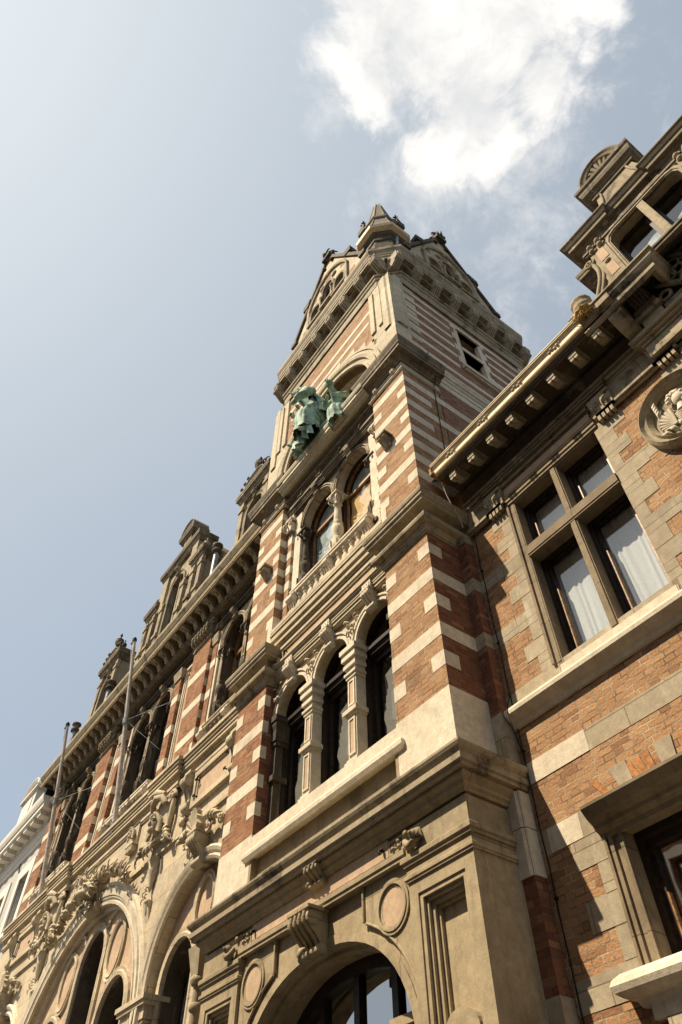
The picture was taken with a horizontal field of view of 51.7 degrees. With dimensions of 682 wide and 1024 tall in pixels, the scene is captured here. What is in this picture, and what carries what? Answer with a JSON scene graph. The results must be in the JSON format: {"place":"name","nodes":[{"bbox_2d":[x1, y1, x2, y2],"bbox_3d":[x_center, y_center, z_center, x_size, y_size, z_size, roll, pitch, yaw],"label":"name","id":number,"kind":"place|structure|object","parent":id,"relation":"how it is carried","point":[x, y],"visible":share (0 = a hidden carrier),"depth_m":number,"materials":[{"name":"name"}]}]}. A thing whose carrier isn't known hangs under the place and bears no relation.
{"place":"outdoors","nodes":[
{"label":"outdoors","id":0,"kind":"place"},
{"bbox_2d":[0,777,54,958],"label":"white house","id":1,"kind":"structure","parent":0,"point":[20,843],"depth_m":22.74,"materials":[{"name":"white paint"}]},
{"bbox_2d":[0,456,270,1023],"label":"arcade range","id":2,"kind":"structure","parent":0,"point":[99,932],"depth_m":15.55,"materials":[{"name":"beige stone"}]},
{"bbox_2d":[35,722,91,904],"bbox_3d":[-7.540,8.188,19.663,1.708,5.109,0.809,-9,-51,7],"label":"flagpole","id":3,"kind":"object","parent":2,"relation":"attached to","point":[48,845],"visible":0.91,"depth_m":19.43,"materials":[{"name":"metal"}]},
{"bbox_2d":[51,793,78,867],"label":"arched window","id":4,"kind":"structure","parent":2,"relation":"in","point":[70,812],"depth_m":20.73,"materials":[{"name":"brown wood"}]},
{"bbox_2d":[65,776,92,861],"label":"arched window","id":5,"kind":"structure","parent":2,"relation":"in","point":[80,813],"depth_m":20.05,"materials":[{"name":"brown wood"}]},
{"bbox_2d":[69,932,103,1023],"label":"leaded window","id":6,"kind":"structure","parent":2,"relation":"in","point":[80,1010],"depth_m":14.02,"materials":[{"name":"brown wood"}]},
{"bbox_2d":[98,976,123,1023],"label":"leaded window","id":7,"kind":"structure","parent":2,"relation":"in","point":[114,999],"depth_m":12.58,"materials":[{"name":"black glass"}]},
{"bbox_2d":[121,714,149,798],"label":"arched window","id":8,"kind":"structure","parent":2,"relation":"in","point":[135,761],"depth_m":18.34,"materials":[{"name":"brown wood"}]},
{"bbox_2d":[110,637,169,834],"bbox_3d":[-4.861,5.258,17.430,1.729,5.329,0.806,-11,-52,8],"label":"flagpole","id":9,"kind":"object","parent":2,"relation":"attached to","point":[125,722],"visible":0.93,"depth_m":17.16,"materials":[{"name":"metal"}]},
{"bbox_2d":[141,692,169,780],"bbox_3d":[-4.349,5.859,16.948,0.368,3.420,1.040,29,-57,-22],"label":"arched window","id":10,"kind":"structure","parent":2,"relation":"in","point":[153,753],"depth_m":17.68,"materials":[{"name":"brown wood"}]},
{"bbox_2d":[158,938,190,1023],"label":"leaded window","id":11,"kind":"structure","parent":2,"relation":"in","point":[177,979],"depth_m":11.05,"materials":[{"name":"black glass"}]},
{"bbox_2d":[217,615,244,703],"bbox_3d":[-2.236,3.593,15.084,0.368,3.376,0.960,29,-57,-22],"label":"arched window","id":12,"kind":"structure","parent":2,"relation":"in","point":[234,639],"depth_m":16.04,"materials":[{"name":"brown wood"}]},
{"bbox_2d":[244,614,250,657],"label":"arched window","id":13,"kind":"structure","parent":2,"relation":"in","point":[250,614],"depth_m":15.20,"materials":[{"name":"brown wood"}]},
{"bbox_2d":[0,0,681,842],"label":"sky","id":14,"kind":"structure","parent":0,"point":[177,177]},
{"bbox_3d":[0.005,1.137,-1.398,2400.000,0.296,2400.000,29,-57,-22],"label":"ground","id":15,"kind":"structure","parent":0,"visible":0},
{"bbox_2d":[187,204,548,1023],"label":"brick tower","id":16,"kind":"structure","parent":15,"relation":"on","point":[367,872],"depth_m":9.19,"materials":[{"name":"stone"}]},
{"bbox_2d":[279,680,305,815],"bbox_3d":[-0.537,3.496,10.249,0.240,2.390,1.020,29,-57,-22],"label":"loggia window","id":17,"kind":"structure","parent":16,"relation":"in","point":[296,720],"depth_m":10.47,"materials":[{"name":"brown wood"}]},
{"bbox_2d":[287,379,349,458],"bbox_3d":[-0.445,-2.074,15.067,1.238,2.252,1.799,29,-57,-22],"label":"bronze statue","id":18,"kind":"object","parent":16,"relation":"on","point":[312,417],"visible":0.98,"depth_m":14.72,"materials":[{"name":"green metal"}]},
{"bbox_2d":[309,492,341,569],"bbox_3d":[-0.259,0.658,13.149,0.145,3.070,1.120,29,-57,-22],"label":"arched window","id":19,"kind":"structure","parent":16,"relation":"in","point":[323,540],"depth_m":13.77,"materials":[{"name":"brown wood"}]},
{"bbox_2d":[321,644,348,783],"bbox_3d":[0.068,2.843,9.720,0.240,2.390,1.020,29,-57,-22],"label":"loggia window","id":20,"kind":"structure","parent":16,"relation":"in","point":[336,685],"depth_m":9.96,"materials":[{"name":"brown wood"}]},
{"bbox_2d":[297,953,414,1023],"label":"portal window","id":21,"kind":"structure","parent":16,"relation":"in","point":[355,972],"depth_m":7.29,"materials":[{"name":"brown wood"}]},
{"bbox_2d":[342,453,371,552],"bbox_3d":[0.401,-0.055,12.572,0.145,3.070,1.120,29,-57,-22],"label":"arched window","id":22,"kind":"structure","parent":16,"relation":"in","point":[360,503],"depth_m":13.16,"materials":[{"name":"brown wood"}]},
{"bbox_2d":[365,605,396,748],"bbox_3d":[0.672,2.191,9.191,0.240,2.390,1.020,29,-57,-22],"label":"loggia window","id":23,"kind":"structure","parent":16,"relation":"in","point":[378,635],"depth_m":9.46,"materials":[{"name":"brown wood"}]},
{"bbox_2d":[427,352,444,449],"bbox_3d":[1.762,-1.988,12.698,0.147,4.301,0.129,29,-57,-22],"label":"lightning cable","id":24,"kind":"object","parent":16,"relation":"attached to","point":[438,413],"visible":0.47,"depth_m":12.43,"materials":[{"name":"black metal"}]},
{"bbox_2d":[448,321,502,393],"bbox_3d":[3.063,-3.530,16.399,1.270,2.460,0.350,29,-57,-22],"label":"flank window","id":25,"kind":"structure","parent":16,"relation":"in","point":[485,377],"depth_m":16.28,"materials":[{"name":"white stone"}]},
{"bbox_2d":[429,115,681,1023],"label":"brick wing","id":26,"kind":"structure","parent":15,"relation":"on","point":[596,720],"depth_m":7.43,"materials":[{"name":"brown brick"}]},
{"bbox_2d":[441,481,463,527],"bbox_3d":[1.511,-0.240,9.981,0.490,1.048,0.036,37,-60,-26],"label":"loose cord","id":27,"kind":"object","parent":26,"relation":"hanging from","point":[451,503],"visible":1,"depth_m":9.89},
{"bbox_2d":[473,535,584,1023],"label":"wall cable","id":28,"kind":"object","parent":26,"relation":"attached to","point":[522,752],"depth_m":6.73,"materials":[{"name":"black metal"}]},
{"bbox_2d":[535,494,609,644],"bbox_3d":[2.699,0.666,8.125,0.026,2.550,0.600,29,-57,-22],"label":"curtain","id":29,"kind":"object","parent":26,"relation":"hanging from","point":[589,618],"visible":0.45,"depth_m":7.95,"materials":[{"name":"white fabric"}]},
{"bbox_2d":[573,302,593,323],"bbox_3d":[2.995,-2.455,8.733,0.199,0.210,0.321,29,-57,-22],"label":"bird nest","id":30,"kind":"object","parent":26,"relation":"on","point":[581,311],"visible":1,"depth_m":8.69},
{"bbox_2d":[500,408,681,671],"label":"stone cross window","id":31,"kind":"structure","parent":26,"relation":"in","point":[556,471],"depth_m":8.16,"materials":[{"name":"beige stone"}]},
{"bbox_2d":[577,452,669,606],"bbox_3d":[3.125,0.205,7.752,0.025,2.550,0.600,29,-57,-22],"label":"curtain","id":32,"kind":"object","parent":26,"relation":"hanging from","point":[641,571],"visible":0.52,"depth_m":7.56,"materials":[{"name":"white fabric"}]},
{"bbox_2d":[579,751,681,1023],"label":"lower window","id":33,"kind":"structure","parent":26,"relation":"in","point":[641,815],"depth_m":5.50,"materials":[{"name":"brown stone"}]},
{"bbox_2d":[677,339,681,352],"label":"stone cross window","id":34,"kind":"structure","parent":26,"relation":"in","point":[679,344],"depth_m":7.88,"materials":[{"name":"stone"}]}
]}

